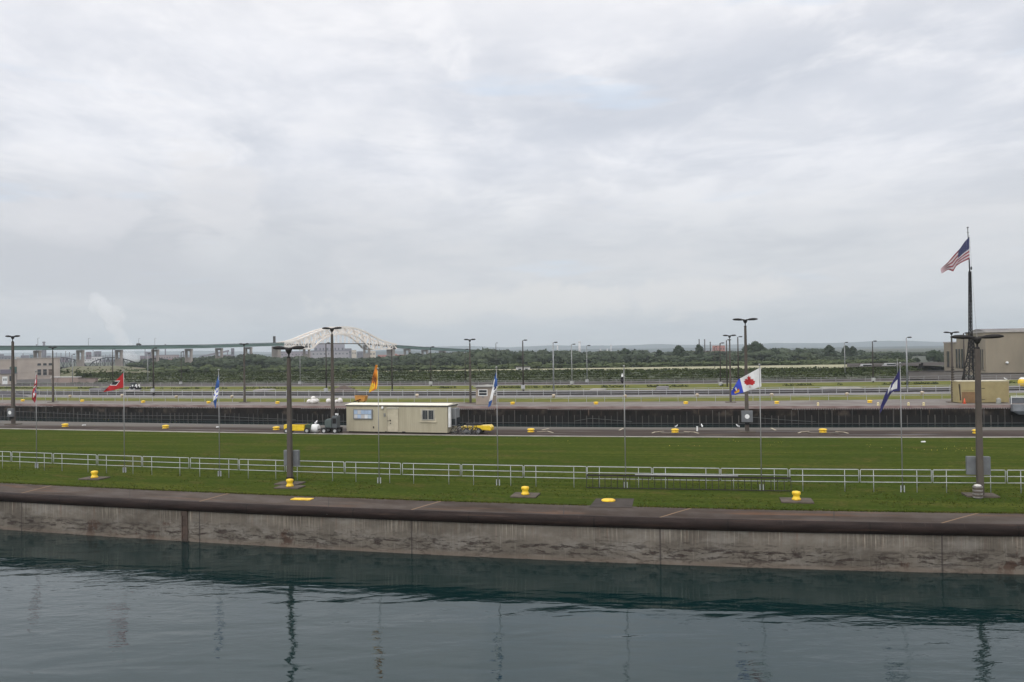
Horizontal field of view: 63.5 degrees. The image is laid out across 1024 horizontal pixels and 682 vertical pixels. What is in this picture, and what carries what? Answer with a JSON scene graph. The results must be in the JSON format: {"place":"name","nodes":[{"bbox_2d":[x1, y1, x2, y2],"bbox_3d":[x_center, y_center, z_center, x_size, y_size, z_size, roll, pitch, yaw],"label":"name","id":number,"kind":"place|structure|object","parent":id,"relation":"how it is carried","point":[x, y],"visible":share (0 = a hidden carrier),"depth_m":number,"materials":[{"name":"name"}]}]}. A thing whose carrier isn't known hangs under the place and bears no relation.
{"place":"outdoors","nodes":[
{"label":"outdoors","id":0,"kind":"place"},
{"bbox_2d":[0,357,60,382],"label":"stone pump house","id":1,"kind":"structure","parent":0,"point":[27,368],"depth_m":261.23,"materials":[{"name":"stone"}]},
{"bbox_2d":[60,366,152,376],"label":"embankment","id":2,"kind":"structure","parent":0,"point":[91,368],"depth_m":345.81,"materials":[{"name":"green plant"}]},
{"bbox_2d":[0,326,473,365],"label":"girder bridge","id":3,"kind":"structure","parent":0,"point":[79,349],"depth_m":639.41,"materials":[{"name":"paint"}]},
{"bbox_2d":[281,351,310,357],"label":"building","id":4,"kind":"structure","parent":0,"point":[293,353],"depth_m":1498.42,"materials":[{"name":"white concrete"}]},
{"bbox_2d":[314,344,344,349],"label":"building","id":5,"kind":"structure","parent":0,"point":[328,347],"depth_m":1449.78,"materials":[{"name":"white concrete"}]},
{"bbox_2d":[311,350,348,357],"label":"building","id":6,"kind":"structure","parent":0,"point":[337,353],"depth_m":1399.67,"materials":[{"name":"white concrete"}]},
{"bbox_2d":[0,341,943,355],"bbox_3d":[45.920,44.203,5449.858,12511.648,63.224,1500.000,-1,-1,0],"label":"hills","id":7,"kind":"structure","parent":0,"point":[815,345],"depth_m":5137.20,"materials":[{"name":"plant"}]},
{"bbox_2d":[14,346,943,359],"bbox_3d":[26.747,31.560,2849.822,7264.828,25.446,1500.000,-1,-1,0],"label":"hills","id":8,"kind":"structure","parent":0,"point":[129,357],"depth_m":2521.15,"materials":[{"name":"plant"}]},
{"bbox_2d":[0,348,974,383],"bbox_3d":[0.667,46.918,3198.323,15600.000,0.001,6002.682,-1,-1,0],"label":"ground","id":9,"kind":"structure","parent":0,"point":[921,358],"depth_m":363.03,"materials":[{"name":"plant"}]},
{"bbox_2d":[0,367,16,384],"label":"gate shed","id":10,"kind":"structure","parent":9,"relation":"on","point":[5,376],"depth_m":246.80,"materials":[{"name":"stone"}]},
{"bbox_2d":[51,377,80,381],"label":"wall","id":11,"kind":"structure","parent":9,"relation":"on","point":[63,379],"depth_m":252.17,"materials":[{"name":"white paint"}]},
{"bbox_2d":[74,368,131,377],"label":"hedge","id":12,"kind":"object","parent":9,"relation":"on","point":[83,374],"visible":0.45,"depth_m":295.71,"materials":[{"name":"green plant"}]},
{"bbox_2d":[60,357,167,367],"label":"railway bridge","id":13,"kind":"structure","parent":9,"relation":"on","point":[74,361],"depth_m":559.76,"materials":[{"name":"metal"}]},
{"bbox_2d":[87,356,915,372],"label":"scrub","id":14,"kind":"object","parent":9,"relation":"on","point":[206,368],"visible":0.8,"depth_m":343.19,"materials":[{"name":"green plant"}]},
{"bbox_2d":[125,350,913,368],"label":"wood","id":15,"kind":"object","parent":9,"relation":"on","point":[488,358],"visible":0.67,"depth_m":444.32,"materials":[{"name":"green plant"}]},
{"bbox_2d":[140,347,943,363],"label":"wood","id":16,"kind":"object","parent":9,"relation":"on","point":[568,353],"visible":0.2,"depth_m":613.07,"materials":[{"name":"green plant"}]},
{"bbox_2d":[672,345,685,355],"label":"tree","id":17,"kind":"object","parent":9,"relation":"on","point":[678,350],"visible":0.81,"depth_m":497.67,"materials":[{"name":"green plant"}]},
{"bbox_2d":[748,341,765,352],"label":"tree","id":18,"kind":"object","parent":9,"relation":"on","point":[754,346],"visible":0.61,"depth_m":467.10,"materials":[{"name":"green plant"}]},
{"bbox_2d":[824,345,835,355],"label":"tree","id":19,"kind":"object","parent":9,"relation":"on","point":[830,350],"visible":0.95,"depth_m":478.24,"materials":[{"name":"green plant"}]},
{"bbox_2d":[925,350,942,361],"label":"tree","id":20,"kind":"object","parent":9,"relation":"on","point":[931,355],"visible":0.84,"depth_m":388.31,"materials":[{"name":"green plant"}]},
{"bbox_2d":[943,328,1023,374],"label":"powerhouse","id":21,"kind":"structure","parent":9,"relation":"on","point":[1005,354],"depth_m":197.28,"materials":[{"name":"concrete"}]},
{"bbox_2d":[955,349,962,367],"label":"window","id":22,"kind":"structure","parent":21,"relation":"in","point":[958,352],"depth_m":223.33,"materials":[{"name":"grey glass"}]},
{"bbox_2d":[0,377,982,385],"bbox_3d":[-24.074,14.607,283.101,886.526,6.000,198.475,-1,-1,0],"label":"lock wall","id":23,"kind":"structure","parent":0,"point":[511,383],"depth_m":210.21,"materials":[{"name":"concrete"}]},
{"bbox_2d":[81,365,921,382],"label":"shrub bank","id":24,"kind":"object","parent":0,"point":[769,372],"visible":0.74,"depth_m":234.89,"materials":[{"name":"green plant"}]},
{"bbox_2d":[98,364,918,378],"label":"sand path","id":25,"kind":"structure","parent":0,"point":[771,366],"depth_m":305.86,"materials":[{"name":"sand"}]},
{"bbox_2d":[0,380,1017,388],"bbox_3d":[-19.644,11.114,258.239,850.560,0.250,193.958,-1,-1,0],"label":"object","id":26,"kind":"structure","parent":0,"point":[689,385],"depth_m":180.26,"materials":[{"name":"metal"}]},
{"bbox_2d":[908,371,962,378],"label":"retaining wall","id":27,"kind":"structure","parent":26,"relation":"on","point":[932,374],"depth_m":192.49,"materials":[{"name":"concrete"}]},
{"bbox_2d":[981,373,1023,378],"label":"retaining wall","id":28,"kind":"structure","parent":26,"relation":"on","point":[1013,375],"depth_m":183.73,"materials":[{"name":"concrete"}]},
{"bbox_2d":[0,383,1018,390],"bbox_3d":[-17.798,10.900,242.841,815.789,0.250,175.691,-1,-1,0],"label":"grass","id":29,"kind":"structure","parent":0,"point":[609,388],"depth_m":166.30,"materials":[{"name":"plant"}]},
{"bbox_2d":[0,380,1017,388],"bbox_3d":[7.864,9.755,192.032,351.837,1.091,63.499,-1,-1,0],"label":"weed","id":30,"kind":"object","parent":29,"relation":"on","point":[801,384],"visible":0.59,"depth_m":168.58,"materials":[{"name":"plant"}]},
{"bbox_2d":[0,386,1018,391],"bbox_3d":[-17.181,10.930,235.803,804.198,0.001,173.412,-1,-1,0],"label":"third pier path","id":31,"kind":"structure","parent":0,"point":[553,391],"depth_m":158.51,"materials":[{"name":"concrete"}]},
{"bbox_2d":[329,385,356,391],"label":"dirt mound","id":32,"kind":"object","parent":31,"relation":"on","point":[344,388],"visible":0.91,"depth_m":167.88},
{"bbox_2d":[0,529,1023,681],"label":"lock water","id":33,"kind":"structure","parent":0,"point":[81,608],"depth_m":30.86,"materials":[{"name":"teal liquid"}]},
{"bbox_2d":[0,429,1023,513],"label":"lawn","id":34,"kind":"structure","parent":0,"point":[791,454],"depth_m":56.35,"materials":[{"name":"green plant"}]},
{"bbox_2d":[53,453,96,464],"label":"railing panel","id":35,"kind":"object","parent":34,"relation":"on","point":[78,459],"visible":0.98,"depth_m":56.23,"materials":[{"name":"paint"}]},
{"bbox_2d":[78,471,109,479],"bbox_3d":[-26.755,8.571,52.979,1.500,0.517,1.100,-1,-1,13],"label":"bollard","id":36,"kind":"object","parent":34,"relation":"on","point":[94,476],"visible":1,"depth_m":52.80,"materials":[{"name":"metal"}]},
{"bbox_2d":[97,455,141,472],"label":"railing panel","id":37,"kind":"object","parent":34,"relation":"on","point":[120,460],"visible":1,"depth_m":55.20,"materials":[{"name":"paint"}]},
{"bbox_2d":[123,370,125,472],"bbox_3d":[-26.140,5.403,55.713,0.210,6.941,0.114,-1,-1,13],"label":"flagpole","id":38,"kind":"object","parent":34,"relation":"on","point":[124,468],"visible":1,"depth_m":55.69,"materials":[{"name":"metal"}]},
{"bbox_2d":[104,374,122,391],"bbox_3d":[-26.839,2.778,55.681,1.342,1.276,0.175,-1,-1,-5],"label":"diamond flag","id":39,"kind":"object","parent":38,"relation":"attached to","point":[117,384],"visible":1,"depth_m":55.69,"materials":[{"name":"fabric"}]},
{"bbox_2d":[142,456,188,474],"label":"railing panel","id":40,"kind":"object","parent":34,"relation":"on","point":[151,461],"visible":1,"depth_m":54.01,"materials":[{"name":"paint"}]},
{"bbox_2d":[190,458,238,476],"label":"railing panel","id":41,"kind":"object","parent":34,"relation":"on","point":[199,463],"visible":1,"depth_m":52.94,"materials":[{"name":"paint"}]},
{"bbox_2d":[239,459,284,477],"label":"railing panel","id":42,"kind":"object","parent":34,"relation":"on","point":[275,465],"visible":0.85,"depth_m":51.89,"materials":[{"name":"paint"}]},
{"bbox_2d":[274,479,304,488],"bbox_3d":[-12.999,8.319,48.363,1.500,0.517,1.000,-1,-1,13],"label":"bollard","id":43,"kind":"object","parent":34,"relation":"on","point":[289,485],"visible":1,"depth_m":48.19,"materials":[{"name":"yellow paint"}]},
{"bbox_2d":[273,346,305,484],"bbox_3d":[-13.415,4.447,49.824,2.100,8.308,1.100,-1,-1,13],"label":"street lamp","id":44,"kind":"object","parent":34,"relation":"on","point":[291,457],"visible":0.96,"depth_m":49.74,"materials":[{"name":"metal"}]},
{"bbox_2d":[286,461,343,480],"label":"railing panel","id":45,"kind":"object","parent":34,"relation":"on","point":[297,471],"visible":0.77,"depth_m":50.74,"materials":[{"name":"paint"}]},
{"bbox_2d":[345,462,400,482],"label":"railing panel","id":46,"kind":"object","parent":34,"relation":"on","point":[389,468],"visible":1,"depth_m":49.78,"materials":[{"name":"paint"}]},
{"bbox_2d":[377,368,380,482],"bbox_3d":[-8.001,5.071,49.573,0.210,6.941,0.114,-1,-1,13],"label":"flagpole","id":47,"kind":"object","parent":34,"relation":"on","point":[378,438],"visible":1,"depth_m":49.54,"materials":[{"name":"metal"}]},
{"bbox_2d":[369,365,377,391],"bbox_3d":[-8.316,2.272,49.545,0.552,1.695,0.183,-1,-1,0],"label":"orange flag","id":48,"kind":"object","parent":47,"relation":"hanging from","point":[374,383],"visible":1,"depth_m":49.55,"materials":[{"name":"fabric"}]},
{"bbox_2d":[402,463,460,483],"bbox_3d":[-4.779,7.883,48.930,3.655,1.270,0.072,-1,-1,14],"label":"railing panel","id":49,"kind":"object","parent":34,"relation":"on","point":[413,474],"visible":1,"depth_m":48.93,"materials":[{"name":"paint"}]},
{"bbox_2d":[461,464,522,485],"bbox_3d":[-1.150,7.821,48.052,3.700,1.270,0.072,-1,-1,13],"label":"railing panel","id":50,"kind":"object","parent":34,"relation":"on","point":[473,470],"visible":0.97,"depth_m":48.05,"materials":[{"name":"paint"}]},
{"bbox_2d":[495,366,499,485],"bbox_3d":[-0.858,4.952,48.133,0.210,6.941,0.114,-1,-1,13],"label":"flagpole","id":51,"kind":"object","parent":34,"relation":"on","point":[497,437],"visible":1,"depth_m":48.10,"materials":[{"name":"metal"}]},
{"bbox_2d":[510,486,539,497],"bbox_3d":[0.711,8.077,44.505,1.400,0.517,1.300,-1,-1,13],"label":"bollard","id":52,"kind":"object","parent":34,"relation":"on","point":[524,493],"visible":1,"depth_m":44.32,"materials":[{"name":"yellow paint"}]},
{"bbox_2d":[524,465,586,478],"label":"railing panel","id":53,"kind":"object","parent":34,"relation":"on","point":[550,471],"visible":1,"depth_m":47.23,"materials":[{"name":"paint"}]},
{"bbox_2d":[590,498,633,506],"bbox_3d":[5.100,8.232,42.110,2.107,0.001,2.599,-1,-1,11],"label":"asphalt pad","id":54,"kind":"object","parent":34,"relation":"on","point":[619,502],"visible":1,"depth_m":41.91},
{"bbox_2d":[587,466,651,487],"bbox_3d":[6.028,7.699,46.482,3.625,1.270,0.072,-1,-1,11],"label":"railing panel","id":55,"kind":"object","parent":34,"relation":"on","point":[599,478],"visible":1,"depth_m":46.54,"materials":[{"name":"paint"}]},
{"bbox_2d":[623,365,627,487],"bbox_3d":[6.347,4.829,46.519,0.210,6.941,0.114,-1,-1,13],"label":"flagpole","id":56,"kind":"object","parent":34,"relation":"on","point":[624,436],"visible":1,"depth_m":46.50,"materials":[{"name":"metal"}]},
{"bbox_2d":[653,467,719,487],"bbox_3d":[9.636,7.639,45.778,3.635,1.270,0.072,-1,-1,11],"label":"railing panel","id":57,"kind":"object","parent":34,"relation":"on","point":[665,479],"visible":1,"depth_m":45.86,"materials":[{"name":"paint"}]},
{"bbox_2d":[586,474,791,490],"bbox_3d":[9.629,7.811,45.623,11.067,0.748,0.202,-1,-1,11],"label":"long ladder","id":58,"kind":"object","parent":34,"relation":"on","point":[699,477],"visible":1,"depth_m":45.56,"materials":[{"name":"metal"}]},
{"bbox_2d":[635,474,737,476],"bbox_3d":[9.622,7.424,45.711,5.585,0.070,0.080,-1,-1,11],"label":"metal pole","id":59,"kind":"object","parent":58,"relation":"on","point":[686,475],"visible":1,"depth_m":45.70,"materials":[{"name":"metal"}]},
{"bbox_2d":[720,468,787,489],"bbox_3d":[13.226,7.581,45.135,3.572,1.270,0.072,-1,-1,10],"label":"railing panel","id":60,"kind":"object","parent":34,"relation":"on","point":[733,480],"visible":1,"depth_m":45.16,"materials":[{"name":"paint"}]},
{"bbox_2d":[758,364,763,489],"bbox_3d":[13.550,4.709,45.072,0.210,6.941,0.114,-1,-1,13],"label":"flagpole","id":61,"kind":"object","parent":34,"relation":"on","point":[760,429],"visible":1,"depth_m":45.05,"materials":[{"name":"metal"}]},
{"bbox_2d":[731,367,760,394],"bbox_3d":[12.761,2.186,45.041,1.678,1.487,0.195,-1,-1,-5],"label":"maple leaf flag","id":62,"kind":"object","parent":61,"relation":"attached to","point":[749,381],"visible":1,"depth_m":45.04,"materials":[{"name":"fabric"}]},
{"bbox_2d":[779,491,813,503],"bbox_3d":[14.391,7.850,41.843,1.550,0.517,1.250,-1,-1,13],"label":"bollard","id":63,"kind":"object","parent":34,"relation":"on","point":[795,498],"visible":1,"depth_m":41.66,"materials":[{"name":"yellow paint"}]},
{"bbox_2d":[789,469,858,485],"bbox_3d":[16.816,7.522,44.547,3.587,1.270,0.072,-1,-1,9],"label":"railing panel","id":64,"kind":"object","parent":34,"relation":"on","point":[802,475],"visible":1,"depth_m":44.51,"materials":[{"name":"paint"}]},
{"bbox_2d":[860,469,931,491],"bbox_3d":[20.423,7.465,44.011,3.626,1.270,0.072,-1,-1,8],"label":"railing panel","id":65,"kind":"object","parent":34,"relation":"on","point":[873,475],"visible":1,"depth_m":43.99,"materials":[{"name":"paint"}]},
{"bbox_2d":[899,362,904,491],"bbox_3d":[20.753,4.595,44.069,0.210,6.941,0.114,-1,-1,13],"label":"flagpole","id":66,"kind":"object","parent":34,"relation":"on","point":[901,432],"visible":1,"depth_m":44.05,"materials":[{"name":"metal"}]},
{"bbox_2d":[880,369,899,412],"bbox_3d":[20.092,2.654,44.020,1.235,2.392,0.213,-1,-1,-7],"label":"stepped blue flag","id":67,"kind":"object","parent":66,"relation":"hanging from","point":[894,385],"visible":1,"depth_m":44.03,"materials":[{"name":"fabric"}]},
{"bbox_2d":[932,469,1005,492],"bbox_3d":[24.056,7.407,43.526,3.628,1.270,0.072,-1,-1,7],"label":"railing panel","id":68,"kind":"object","parent":34,"relation":"on","point":[946,476],"visible":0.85,"depth_m":43.53,"materials":[{"name":"paint"}]},
{"bbox_2d":[950,334,1003,497],"bbox_3d":[24.076,3.821,42.653,2.520,8.318,1.100,-1,-1,13],"label":"street lamp","id":69,"kind":"object","parent":34,"relation":"on","point":[978,465],"visible":0.98,"depth_m":42.57,"materials":[{"name":"metal"}]},
{"bbox_2d":[972,484,982,498],"bbox_3d":[23.611,7.610,41.917,0.470,0.678,0.463,-1,-1,13],"label":"hose stack","id":70,"kind":"object","parent":34,"relation":"on","point":[977,489],"visible":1,"depth_m":41.74,"materials":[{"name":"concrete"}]},
{"bbox_2d":[0,483,1023,573],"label":"lock wall","id":71,"kind":"structure","parent":0,"point":[979,543],"depth_m":39.70,"materials":[{"name":"concrete"}]},
{"bbox_2d":[181,511,187,541],"bbox_3d":[-17.629,10.087,44.540,0.400,1.920,0.090,-1,-1,16],"label":"recess ladder","id":72,"kind":"object","parent":71,"relation":"attached to","point":[184,525],"visible":0.83,"depth_m":44.54,"materials":[{"name":"concrete"}]},
{"bbox_2d":[0,421,1023,436],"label":"walkway","id":73,"kind":"structure","parent":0,"point":[851,431],"depth_m":78.92,"materials":[{"name":"concrete"}]},
{"bbox_2d":[4,335,21,424],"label":"street lamp","id":74,"kind":"object","parent":73,"relation":"on","point":[11,413],"visible":1,"depth_m":97.32,"materials":[{"name":"metal"}]},
{"bbox_2d":[284,422,311,432],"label":"yellow tractor","id":75,"kind":"object","parent":73,"relation":"on","point":[305,427],"visible":0.69,"depth_m":81.18,"materials":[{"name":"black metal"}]},
{"bbox_2d":[318,412,342,433],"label":"dark truck","id":76,"kind":"object","parent":73,"relation":"on","point":[333,423],"visible":1,"depth_m":80.51,"materials":[{"name":"black metal"}]},
{"bbox_2d":[322,327,342,433],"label":"street lamp","id":77,"kind":"object","parent":73,"relation":"on","point":[332,383],"visible":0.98,"depth_m":80.95,"materials":[{"name":"metal"}]},
{"bbox_2d":[345,403,459,433],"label":"site cabin","id":78,"kind":"object","parent":73,"relation":"on","point":[433,418],"visible":0.98,"depth_m":80.03,"materials":[{"name":"metal"}]},
{"bbox_2d":[387,408,398,431],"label":"door","id":79,"kind":"structure","parent":78,"relation":"in","point":[392,413],"depth_m":80.24,"materials":[{"name":"beige metal"}]},
{"bbox_2d":[420,409,435,421],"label":"window","id":80,"kind":"structure","parent":78,"relation":"in","point":[426,415],"depth_m":79.14,"materials":[{"name":"beige glass"}]},
{"bbox_2d":[461,420,493,433],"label":"yellow cart","id":81,"kind":"object","parent":73,"relation":"on","point":[483,428],"visible":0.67,"depth_m":78.46,"materials":[{"name":"metal"}]},
{"bbox_2d":[0,428,1023,437],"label":"kerb front","id":82,"kind":"structure","parent":73,"relation":"on","point":[596,436],"depth_m":73.90,"materials":[{"name":"concrete"}]},
{"bbox_2d":[732,318,756,432],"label":"street lamp","id":83,"kind":"object","parent":73,"relation":"on","point":[747,416],"visible":1,"depth_m":76.43,"materials":[{"name":"metal"}]},
{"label":"kerb back","id":84,"kind":"structure","parent":73,"relation":"on","visible":0},
{"bbox_2d":[3,428,714,436],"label":"kerb","id":85,"kind":"structure","parent":84,"relation":"on","point":[397,434],"depth_m":78.22,"materials":[{"name":"concrete"}]},
{"bbox_2d":[0,398,1023,405],"bbox_3d":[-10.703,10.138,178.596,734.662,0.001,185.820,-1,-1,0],"label":"second pier apron","id":86,"kind":"object","parent":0,"point":[894,402],"visible":0.86,"depth_m":119.48,"materials":[{"name":"concrete"}]},
{"bbox_2d":[47,347,56,402],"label":"street lamp","id":87,"kind":"object","parent":86,"relation":"on","point":[52,376],"visible":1,"depth_m":144.32,"materials":[{"name":"metal"}]},
{"bbox_2d":[239,343,248,402],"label":"street lamp","id":88,"kind":"object","parent":86,"relation":"on","point":[244,393],"visible":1,"depth_m":136.03,"materials":[{"name":"metal"}]},
{"bbox_2d":[464,339,475,402],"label":"street lamp","id":89,"kind":"object","parent":86,"relation":"on","point":[470,395],"visible":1,"depth_m":125.82,"materials":[{"name":"metal"}]},
{"bbox_2d":[473,384,498,404],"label":"guard booth","id":90,"kind":"object","parent":86,"relation":"on","point":[483,393],"visible":0.77,"depth_m":121.72,"materials":[{"name":"white paint"}]},
{"bbox_2d":[723,335,735,402],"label":"street lamp","id":91,"kind":"object","parent":86,"relation":"on","point":[730,390],"visible":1,"depth_m":118.72,"materials":[{"name":"metal"}]},
{"bbox_2d":[943,331,958,402],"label":"street lamp","id":92,"kind":"object","parent":86,"relation":"on","point":[952,369],"visible":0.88,"depth_m":112.23,"materials":[{"name":"metal"}]},
{"bbox_2d":[962,227,976,379],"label":"lattice mast","id":93,"kind":"object","parent":86,"relation":"on","point":[971,346],"visible":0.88,"depth_m":130.00,"materials":[{"name":"black metal"}]},
{"bbox_2d":[941,238,969,272],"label":"national flag","id":94,"kind":"object","parent":93,"relation":"attached to","point":[961,254],"visible":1,"depth_m":129.68,"materials":[{"name":"fabric"}]},
{"bbox_2d":[950,380,1008,402],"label":"cream container","id":95,"kind":"object","parent":86,"relation":"on","point":[992,390],"visible":0.8,"depth_m":109.87,"materials":[{"name":"beige metal"}]},
{"bbox_2d":[961,382,974,389],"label":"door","id":96,"kind":"structure","parent":95,"relation":"in","point":[964,385],"depth_m":110.04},
{"bbox_2d":[0,393,1023,401],"bbox_3d":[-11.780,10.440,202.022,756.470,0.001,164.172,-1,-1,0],"label":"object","id":97,"kind":"structure","parent":0,"point":[759,398],"depth_m":131.63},
{"bbox_2d":[0,391,27,397],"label":"dirt mound","id":98,"kind":"object","parent":97,"relation":"on","point":[6,394],"visible":0.91,"depth_m":165.46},
{"bbox_2d":[2,391,1016,401],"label":"pier fence","id":99,"kind":"object","parent":97,"relation":"on","point":[515,398],"visible":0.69,"depth_m":125.17,"materials":[{"name":"metal"}]},
{"bbox_2d":[0,418,1023,427],"bbox_3d":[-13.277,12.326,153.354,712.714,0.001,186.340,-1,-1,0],"label":"lock water","id":100,"kind":"structure","parent":0,"point":[524,425],"depth_m":112.43,"materials":[{"name":"liquid"}]},
{"bbox_2d":[0,403,1023,424],"bbox_3d":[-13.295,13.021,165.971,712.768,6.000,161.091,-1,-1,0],"label":"sheet pile wall","id":101,"kind":"structure","parent":100,"relation":"in","point":[873,415],"depth_m":114.23,"materials":[{"name":"metal"}]},
{"bbox_2d":[15,411,295,419],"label":"boom cable","id":102,"kind":"object","parent":101,"relation":"attached to","point":[151,415],"visible":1,"depth_m":132.37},
{"bbox_2d":[1010,396,1023,414],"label":"boat","id":103,"kind":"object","parent":101,"relation":"attached to","point":[1018,409],"depth_m":105.17,"materials":[{"name":"white paint"}]},
{"bbox_2d":[0,0,1023,352],"label":"sky","id":104,"kind":"structure","parent":0,"point":[421,173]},
{"bbox_2d":[10,387,1023,395],"bbox_3d":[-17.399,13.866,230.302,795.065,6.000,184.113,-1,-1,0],"label":"lock wall","id":105,"kind":"structure","parent":0,"point":[425,393],"depth_m":160.66,"materials":[{"name":"concrete"}]},
{"bbox_2d":[21,390,1023,397],"bbox_3d":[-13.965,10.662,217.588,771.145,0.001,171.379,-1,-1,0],"label":"second pier path","id":106,"kind":"structure","parent":0,"point":[205,396],"depth_m":141.71,"materials":[{"name":"concrete"}]},
{"bbox_2d":[6,384,1022,395],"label":"pier fence","id":107,"kind":"object","parent":106,"relation":"on","point":[452,391],"visible":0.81,"depth_m":145.07,"materials":[{"name":"metal"}]},
{"bbox_2d":[46,379,1018,386],"bbox_3d":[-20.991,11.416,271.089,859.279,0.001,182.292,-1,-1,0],"label":"third pier edge","id":108,"kind":"object","parent":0,"point":[528,384],"visible":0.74,"depth_m":190.47,"materials":[{"name":"concrete"}]},
{"bbox_2d":[15,375,1010,385],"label":"pier fence","id":109,"kind":"object","parent":108,"relation":"on","point":[674,381],"visible":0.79,"depth_m":189.74,"materials":[{"name":"metal"}]},
{"bbox_2d":[847,362,943,366],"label":"road","id":110,"kind":"structure","parent":0,"point":[918,363],"depth_m":276.12,"materials":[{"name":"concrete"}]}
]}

